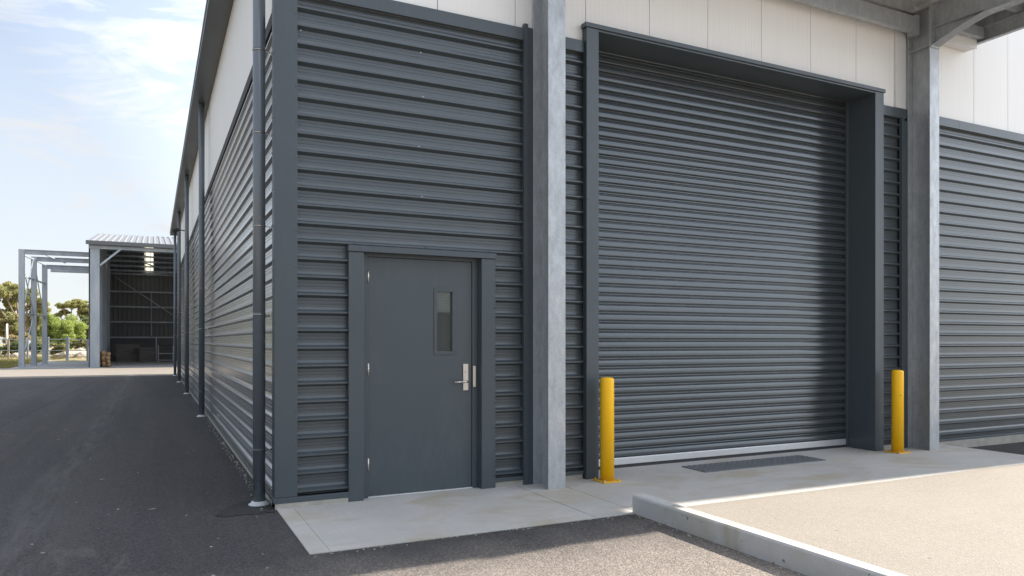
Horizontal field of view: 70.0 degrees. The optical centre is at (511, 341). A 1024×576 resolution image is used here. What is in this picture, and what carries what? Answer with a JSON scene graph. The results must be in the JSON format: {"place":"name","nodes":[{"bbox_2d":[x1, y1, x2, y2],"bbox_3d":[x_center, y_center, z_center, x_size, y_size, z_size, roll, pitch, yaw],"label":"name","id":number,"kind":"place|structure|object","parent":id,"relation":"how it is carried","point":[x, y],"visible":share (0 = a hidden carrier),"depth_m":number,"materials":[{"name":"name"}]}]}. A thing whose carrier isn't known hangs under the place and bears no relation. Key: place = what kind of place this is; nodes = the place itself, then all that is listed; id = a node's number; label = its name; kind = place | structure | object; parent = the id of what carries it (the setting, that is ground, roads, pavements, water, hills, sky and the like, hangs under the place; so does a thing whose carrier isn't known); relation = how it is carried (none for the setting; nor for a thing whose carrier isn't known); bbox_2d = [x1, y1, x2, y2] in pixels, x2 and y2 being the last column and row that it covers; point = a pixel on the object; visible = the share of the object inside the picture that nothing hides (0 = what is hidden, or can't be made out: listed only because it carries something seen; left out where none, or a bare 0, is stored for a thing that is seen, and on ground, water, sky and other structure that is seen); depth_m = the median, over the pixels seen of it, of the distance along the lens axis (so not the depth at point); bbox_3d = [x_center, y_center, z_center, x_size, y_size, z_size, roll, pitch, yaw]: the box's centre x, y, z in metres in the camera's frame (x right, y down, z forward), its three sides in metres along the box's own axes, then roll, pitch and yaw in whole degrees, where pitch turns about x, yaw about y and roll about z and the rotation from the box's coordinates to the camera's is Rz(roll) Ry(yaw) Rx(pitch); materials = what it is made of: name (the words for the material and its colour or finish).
{"place":"outdoors","nodes":[
{"label":"outdoors","id":0,"kind":"place"},
{"bbox_2d":[0,347,157,364],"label":"dry bank","id":1,"kind":"structure","parent":0,"point":[39,354],"depth_m":54.02,"materials":[{"name":"beige soil"}]},
{"bbox_2d":[6,324,7,354],"bbox_3d":[-40.093,0.051,58.002,0.171,2.897,0.180,0,0,-26],"label":"marker pole","id":2,"kind":"object","parent":1,"relation":"on","point":[6,333],"visible":0.5,"depth_m":57.94,"materials":[{"name":"white"}]},
{"bbox_2d":[0,340,17,355],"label":"shrub","id":3,"kind":"object","parent":1,"relation":"on","point":[13,345],"visible":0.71,"depth_m":55.77,"materials":[{"name":"green plant"}]},
{"bbox_2d":[0,312,30,343],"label":"tree","id":4,"kind":"object","parent":1,"relation":"on","point":[10,320],"visible":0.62,"depth_m":62.76,"materials":[{"name":"green plant"}]},
{"bbox_2d":[0,281,51,331],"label":"gum tree","id":5,"kind":"object","parent":1,"relation":"on","point":[9,292],"visible":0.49,"depth_m":70.22,"materials":[{"name":"green plant"}]},
{"bbox_2d":[25,340,41,352],"bbox_3d":[-37.223,0.690,57.048,1.944,1.634,1.232,0,0,1],"label":"shrub","id":6,"kind":"object","parent":1,"relation":"on","point":[39,346],"visible":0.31,"depth_m":56.79,"materials":[{"name":"green plant"}]},
{"bbox_2d":[26,325,41,349],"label":"gum tree","id":7,"kind":"object","parent":1,"relation":"on","point":[38,336],"visible":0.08,"depth_m":77.47,"materials":[{"name":"green plant"}]},
{"bbox_2d":[0,355,85,367],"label":"dry grass","id":8,"kind":"structure","parent":1,"relation":"on","point":[10,362],"depth_m":49.84,"materials":[{"name":"yellow plant"}]},
{"bbox_2d":[0,337,88,360],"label":"yard fence","id":9,"kind":"object","parent":1,"relation":"on","point":[67,339],"visible":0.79,"depth_m":51.95,"materials":[{"name":"grey metal"}]},
{"bbox_2d":[49,342,65,354],"bbox_3d":[-35.388,0.767,57.000,1.418,1.466,1.096,0,0,7],"label":"shrub","id":10,"kind":"object","parent":1,"relation":"on","point":[58,347],"visible":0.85,"depth_m":56.88,"materials":[{"name":"green plant"}]},
{"bbox_2d":[52,352,71,357],"bbox_3d":[-33.824,1.154,54.944,1.309,0.764,0.966,0,0,-53],"label":"boulder","id":11,"kind":"object","parent":1,"relation":"on","point":[60,355],"visible":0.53,"depth_m":54.65,"materials":[{"name":"beige stone"}]},
{"bbox_2d":[38,313,88,349],"bbox_3d":[-37.633,-0.481,61.776,4.775,3.987,3.284,0,0,30],"label":"round tree","id":12,"kind":"object","parent":1,"relation":"on","point":[70,327],"visible":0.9,"depth_m":61.20,"materials":[{"name":"green plant"}]},
{"bbox_2d":[54,298,88,348],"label":"gum tree","id":13,"kind":"object","parent":1,"relation":"on","point":[81,306],"visible":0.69,"depth_m":87.72,"materials":[{"name":"green plant"}]},
{"bbox_2d":[69,351,77,356],"bbox_3d":[-33.562,1.158,56.054,1.366,0.921,1.222,0,0,-26],"label":"boulder","id":14,"kind":"object","parent":1,"relation":"on","point":[73,353],"visible":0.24,"depth_m":55.62,"materials":[{"name":"beige stone"}]},
{"bbox_2d":[69,340,85,348],"bbox_3d":[-35.299,0.625,60.046,2.159,1.759,1.034,0,0,-7],"label":"shrub","id":15,"kind":"object","parent":1,"relation":"on","point":[79,343],"visible":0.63,"depth_m":59.85,"materials":[{"name":"green plant"}]},
{"bbox_2d":[75,352,85,356],"bbox_3d":[-32.645,1.139,56.006,1.497,0.703,1.044,0,0,-26],"label":"boulder","id":16,"kind":"object","parent":1,"relation":"on","point":[80,354],"visible":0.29,"depth_m":55.57,"materials":[{"name":"beige stone"}]},
{"bbox_2d":[79,315,88,338],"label":"dark tree","id":17,"kind":"object","parent":1,"relation":"on","point":[84,319],"visible":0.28,"depth_m":73.42,"materials":[{"name":"green plant"}]},
{"bbox_2d":[0,367,176,376],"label":"yard pavement","id":18,"kind":"structure","parent":0,"point":[5,372],"depth_m":34.39,"materials":[{"name":"concrete"}]},
{"bbox_2d":[8,360,176,368],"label":"shed floor slab","id":19,"kind":"structure","parent":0,"point":[85,364],"depth_m":42.18,"materials":[{"name":"concrete"}]},
{"bbox_2d":[18,249,88,366],"bbox_3d":[-26.957,-1.769,43.928,3.348,6.337,9.379,0,0,-26],"label":"steel portal","id":20,"kind":"object","parent":19,"relation":"on","point":[22,276],"visible":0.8,"depth_m":41.89,"materials":[{"name":"grey metal"}]},
{"bbox_2d":[101,351,106,366],"bbox_3d":[-22.111,0.956,39.588,0.283,0.897,0.235,0,0,-26],"label":"timber log","id":21,"kind":"object","parent":19,"relation":"on","point":[103,358],"visible":0.92,"depth_m":39.50,"materials":[{"name":"brown wood"}]},
{"bbox_2d":[106,356,110,366],"bbox_3d":[-21.850,1.100,39.582,0.263,0.618,0.185,0,0,-26],"label":"timber log","id":22,"kind":"object","parent":19,"relation":"on","point":[108,361],"visible":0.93,"depth_m":39.51,"materials":[{"name":"brown wood"}]},
{"bbox_2d":[116,359,138,361],"bbox_3d":[-26.504,1.300,50.502,1.500,0.190,1.040,0,0,-26],"label":"pallet","id":23,"kind":"object","parent":19,"relation":"on","point":[127,360],"visible":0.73,"depth_m":50.08,"materials":[{"name":"brown wood"}]},
{"bbox_2d":[117,356,139,358],"bbox_3d":[-26.468,1.100,50.519,1.500,0.190,1.040,0,0,-26],"label":"pallet","id":24,"kind":"object","parent":23,"relation":"on","point":[128,357],"visible":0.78,"depth_m":50.07,"materials":[{"name":"brown wood"}]},
{"bbox_2d":[115,353,138,355],"bbox_3d":[-26.542,0.900,50.483,1.500,0.190,1.040,0,0,-26],"label":"pallet","id":25,"kind":"object","parent":24,"relation":"on","point":[126,354],"visible":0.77,"depth_m":50.05,"materials":[{"name":"brown wood"}]},
{"bbox_2d":[116,350,139,352],"bbox_3d":[-26.499,0.700,50.504,1.500,0.190,1.040,0,0,-26],"label":"pallet","id":26,"kind":"object","parent":25,"relation":"on","point":[127,351],"visible":0.85,"depth_m":50.05,"materials":[{"name":"brown wood"}]},
{"bbox_2d":[116,347,138,349],"bbox_3d":[-26.494,0.500,50.507,1.500,0.190,1.040,0,0,-26],"label":"pallet","id":27,"kind":"object","parent":26,"relation":"on","point":[126,348],"visible":0.85,"depth_m":50.04,"materials":[{"name":"brown wood"}]},
{"bbox_2d":[115,344,139,346],"bbox_3d":[-26.546,0.300,50.481,1.500,0.190,1.040,0,0,-26],"label":"pallet","id":28,"kind":"object","parent":27,"relation":"on","point":[127,345],"visible":0.97,"depth_m":50.05,"materials":[{"name":"brown wood"}]},
{"bbox_2d":[86,233,176,366],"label":"open shed","id":29,"kind":"structure","parent":19,"relation":"on","point":[131,289],"depth_m":52.98,"materials":[{"name":"grey metal"}]},
{"bbox_2d":[139,359,154,361],"bbox_3d":[-25.225,1.300,50.496,0.950,0.190,1.040,0,0,-26],"label":"pallet","id":30,"kind":"object","parent":19,"relation":"on","point":[146,360],"visible":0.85,"depth_m":50.06,"materials":[{"name":"brown wood"}]},
{"bbox_2d":[140,356,154,358],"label":"pallet","id":31,"kind":"object","parent":30,"relation":"on","point":[147,357],"visible":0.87,"depth_m":50.06,"materials":[{"name":"brown wood"}]},
{"bbox_2d":[139,353,154,355],"bbox_3d":[-25.218,0.900,50.500,0.950,0.190,1.040,0,0,-26],"label":"pallet","id":32,"kind":"object","parent":31,"relation":"on","point":[146,354],"visible":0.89,"depth_m":50.04,"materials":[{"name":"brown wood"}]},
{"bbox_2d":[140,350,154,352],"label":"pallet","id":33,"kind":"object","parent":32,"relation":"on","point":[147,351],"visible":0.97,"depth_m":50.06,"materials":[{"name":"brown wood"}]},
{"bbox_2d":[139,347,153,349],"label":"pallet","id":34,"kind":"object","parent":33,"relation":"on","point":[146,348],"visible":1,"depth_m":50.03,"materials":[{"name":"brown wood"}]},
{"bbox_2d":[158,345,173,361],"bbox_3d":[-23.713,0.823,50.053,0.970,1.145,0.650,0,0,-26],"label":"steel rack","id":35,"kind":"object","parent":19,"relation":"on","point":[165,353],"visible":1,"depth_m":49.76,"materials":[{"name":"grey metal"}]},
{"bbox_2d":[0,0,205,343],"label":"sky","id":36,"kind":"structure","parent":0,"point":[95,95],"materials":[{"name":"blue"}]},
{"bbox_2d":[0,344,346,495],"bbox_3d":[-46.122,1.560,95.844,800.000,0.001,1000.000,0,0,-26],"label":"ground","id":37,"kind":"structure","parent":0,"point":[297,495],"depth_m":7.54,"materials":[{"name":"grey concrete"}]},
{"bbox_2d":[170,0,1023,509],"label":"warehouse","id":38,"kind":"structure","parent":37,"relation":"on","point":[352,216],"depth_m":8.19,"materials":[{"name":"metal"}]},
{"bbox_2d":[172,228,184,232],"bbox_3d":[-10.519,-3.495,23.088,0.395,0.147,0.160,0,0,-26],"label":"floodlight","id":39,"kind":"object","parent":38,"relation":"attached to","point":[175,230],"visible":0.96,"depth_m":23.00,"materials":[{"name":"black metal"}]},
{"bbox_2d":[367,257,470,495],"bbox_3d":[-0.839,0.316,6.748,1.015,2.140,0.109,0,0,-26],"label":"metal door","id":40,"kind":"structure","parent":38,"relation":"in","point":[419,363],"depth_m":6.75,"materials":[{"name":"paint"}]},
{"bbox_2d":[599,51,845,469],"bbox_3d":[2.549,-1.033,8.784,4.121,4.865,0.078,0,0,-26],"label":"roller door","id":41,"kind":"structure","parent":38,"relation":"in","point":[722,268],"depth_m":8.72,"materials":[{"name":"metal"}]},
{"bbox_2d":[0,374,806,575],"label":"asphalt road","id":42,"kind":"structure","parent":0,"point":[146,456],"depth_m":5.62,"materials":[{"name":"grey asphalt"}]},
{"bbox_2d":[215,500,274,516],"bbox_3d":[-2.260,1.404,6.141,0.469,0.001,0.553,0,0,-26],"label":"asphalt patch","id":43,"kind":"object","parent":42,"relation":"on","point":[239,508],"visible":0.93,"depth_m":6.10,"materials":[{"name":"grey asphalt"}]},
{"bbox_2d":[633,494,906,575],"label":"kerb","id":44,"kind":"structure","parent":42,"relation":"on","point":[801,558],"depth_m":4.78,"materials":[{"name":"concrete"}]},
{"bbox_2d":[277,445,1023,554],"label":"concrete apron","id":45,"kind":"object","parent":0,"point":[317,529],"visible":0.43,"depth_m":6.63,"materials":[{"name":"grey concrete"}]},
{"bbox_2d":[329,510,623,546],"bbox_3d":[-0.154,1.400,5.517,2.445,0.003,0.007,0,0,-26],"label":"apron margin","id":46,"kind":"object","parent":45,"relation":"on","point":[469,529],"visible":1,"depth_m":5.43,"materials":[{"name":"concrete"}]},
{"bbox_2d":[593,377,621,483],"bbox_3d":[0.952,0.879,7.317,0.210,1.041,0.210,0,0,-26],"label":"bollard","id":47,"kind":"object","parent":45,"relation":"on","point":[606,430],"visible":1,"depth_m":7.26,"materials":[{"name":"yellow metal"}]},
{"bbox_2d":[682,455,825,472],"bbox_3d":[2.791,1.393,8.361,1.810,0.013,0.400,0,0,-26],"label":"rubber mat","id":48,"kind":"object","parent":45,"relation":"on","point":[746,464],"visible":1,"depth_m":8.31,"materials":[{"name":"grey rubber"}]},
{"bbox_2d":[533,0,1023,489],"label":"canopy","id":49,"kind":"object","parent":45,"relation":"on","point":[930,28],"visible":1,"depth_m":9.12,"materials":[{"name":"metal"}]},
{"bbox_2d":[885,370,910,453],"bbox_3d":[4.862,0.879,9.213,0.210,1.041,0.210,0,0,-26],"label":"bollard","id":50,"kind":"object","parent":45,"relation":"on","point":[897,411],"visible":1,"depth_m":9.16,"materials":[{"name":"yellow metal"}]},
{"bbox_2d":[685,464,1023,575],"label":"paved yard","id":51,"kind":"structure","parent":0,"point":[967,523],"depth_m":5.25,"materials":[{"name":"beige concrete"}]},
{"bbox_2d":[968,442,1023,454],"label":"drain grate","id":52,"kind":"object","parent":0,"point":[1016,448],"depth_m":10.10,"materials":[{"name":"grey metal"}]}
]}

